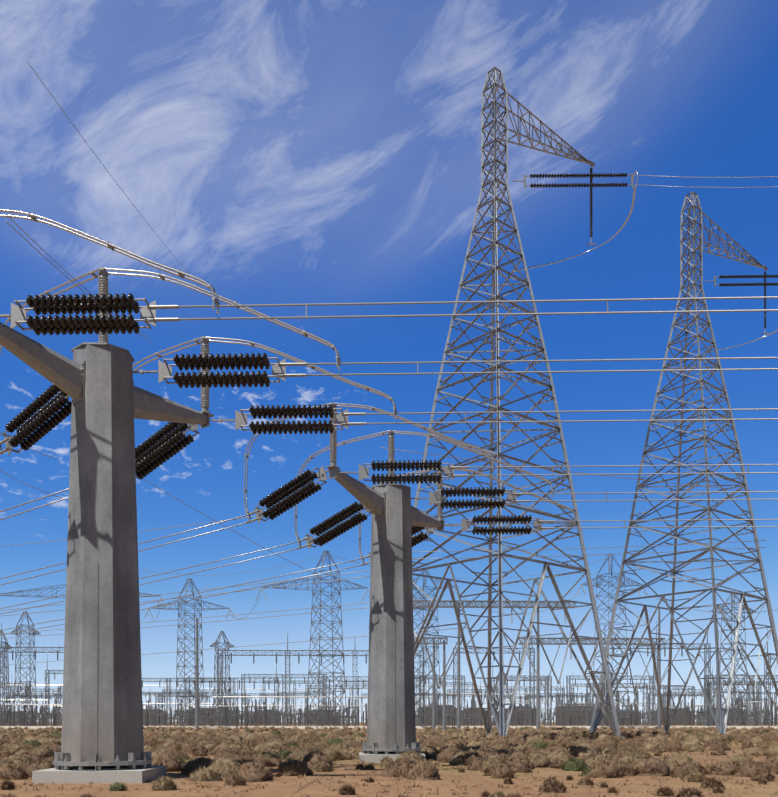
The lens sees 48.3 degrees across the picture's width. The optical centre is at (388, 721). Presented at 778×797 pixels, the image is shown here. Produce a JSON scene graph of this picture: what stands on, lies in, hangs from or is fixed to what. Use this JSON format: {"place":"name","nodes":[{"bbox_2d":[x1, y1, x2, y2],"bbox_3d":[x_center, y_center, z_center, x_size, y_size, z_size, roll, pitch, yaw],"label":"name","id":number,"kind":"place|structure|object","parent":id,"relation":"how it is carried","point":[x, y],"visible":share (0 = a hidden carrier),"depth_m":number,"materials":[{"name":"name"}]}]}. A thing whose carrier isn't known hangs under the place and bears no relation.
{"place":"outdoors","nodes":[
{"label":"outdoors","id":0,"kind":"place"},
{"bbox_2d":[98,276,442,516],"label":"pole insulators","id":1,"kind":"object","parent":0,"point":[103,288],"visible":0.58,"depth_m":36.08,"materials":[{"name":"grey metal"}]},
{"bbox_2d":[0,209,575,562],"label":"pole jumper tubes","id":2,"kind":"object","parent":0,"point":[445,438],"visible":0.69,"depth_m":30.17},
{"bbox_2d":[0,212,748,742],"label":"pole string hardware","id":3,"kind":"object","parent":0,"point":[18,316],"visible":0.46,"depth_m":30.18,"materials":[{"name":"silver metal"}]},
{"bbox_2d":[0,722,777,796],"bbox_3d":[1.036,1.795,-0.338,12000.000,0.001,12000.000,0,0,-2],"label":"ground","id":4,"kind":"structure","parent":0,"point":[316,789],"depth_m":24.54,"materials":[{"name":"brown soil"}]},
{"bbox_2d":[0,322,213,783],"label":"utility pole","id":5,"kind":"object","parent":4,"relation":"on","point":[94,381],"visible":1,"depth_m":26.09,"materials":[{"name":"concrete"}]},
{"bbox_2d":[0,62,777,664],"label":"pole conductors","id":6,"kind":"object","parent":5,"relation":"on","point":[444,422],"visible":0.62,"depth_m":30.05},
{"bbox_2d":[5,293,531,547],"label":"pole insulator strings","id":7,"kind":"object","parent":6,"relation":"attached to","point":[157,449],"visible":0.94,"depth_m":29.95,"materials":[{"name":"black ceramic"}]},
{"bbox_2d":[0,550,755,729],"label":"transmission towers","id":8,"kind":"structure","parent":4,"relation":"on","point":[596,583],"depth_m":234.29,"materials":[{"name":"grey metal"}]},
{"bbox_2d":[144,585,654,659],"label":"tower insulators","id":9,"kind":"object","parent":8,"relation":"on","point":[436,644],"visible":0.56,"depth_m":188.94,"materials":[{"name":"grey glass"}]},
{"bbox_2d":[142,554,777,621],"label":"lines","id":10,"kind":"object","parent":9,"relation":"on","point":[434,576],"visible":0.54,"depth_m":211.62,"materials":[{"name":"silver metal"}]},
{"bbox_2d":[326,465,445,762],"bbox_3d":[0.103,-4.300,39.653,3.597,12.790,8.440,0,0,14],"label":"utility pole","id":11,"kind":"object","parent":4,"relation":"on","point":[396,515],"visible":0.92,"depth_m":38.79,"materials":[{"name":"concrete"}]},
{"bbox_2d":[0,725,777,796],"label":"desert scrub","id":12,"kind":"object","parent":4,"relation":"on","point":[235,761],"visible":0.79,"depth_m":37.12,"materials":[{"name":"brown plant"}]},
{"bbox_2d":[0,622,777,725],"bbox_3d":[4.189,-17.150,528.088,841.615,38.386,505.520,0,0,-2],"label":"gantries","id":13,"kind":"object","parent":4,"relation":"on","point":[708,689],"visible":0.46,"depth_m":370.54,"materials":[{"name":"grey metal"}]},
{"bbox_2d":[1,647,777,725],"bbox_3d":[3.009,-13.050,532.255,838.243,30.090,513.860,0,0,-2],"label":"electrical substation","id":14,"kind":"object","parent":4,"relation":"on","point":[578,719],"visible":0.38,"depth_m":413.35,"materials":[{"name":"grey metal"}]},
{"bbox_2d":[1,685,777,714],"bbox_3d":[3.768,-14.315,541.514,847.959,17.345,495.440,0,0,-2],"label":"bus tubes","id":15,"kind":"object","parent":14,"relation":"on","point":[51,705],"visible":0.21,"depth_m":339.86,"materials":[{"name":"grey metal"}]},
{"bbox_2d":[195,600,719,729],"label":"substation gantry poles","id":16,"kind":"object","parent":4,"relation":"on","point":[543,603],"visible":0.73,"depth_m":187.58,"materials":[{"name":"grey metal"}]},
{"bbox_2d":[412,67,777,739],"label":"lattice tower","id":17,"kind":"structure","parent":4,"relation":"on","point":[499,455],"depth_m":84.48,"materials":[{"name":"metal"}]},
{"bbox_2d":[590,192,777,733],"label":"lattice tower","id":18,"kind":"structure","parent":4,"relation":"on","point":[711,548],"depth_m":104.51,"materials":[{"name":"metal"}]},
{"bbox_2d":[0,726,777,728],"bbox_3d":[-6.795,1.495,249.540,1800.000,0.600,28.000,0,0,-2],"label":"berm road","id":19,"kind":"structure","parent":0,"point":[417,727],"depth_m":241.00,"materials":[{"name":"beige soil"}]},
{"bbox_2d":[0,0,777,721],"label":"sky","id":20,"kind":"structure","parent":0,"point":[282,151],"materials":[{"name":"blue"}]}
]}

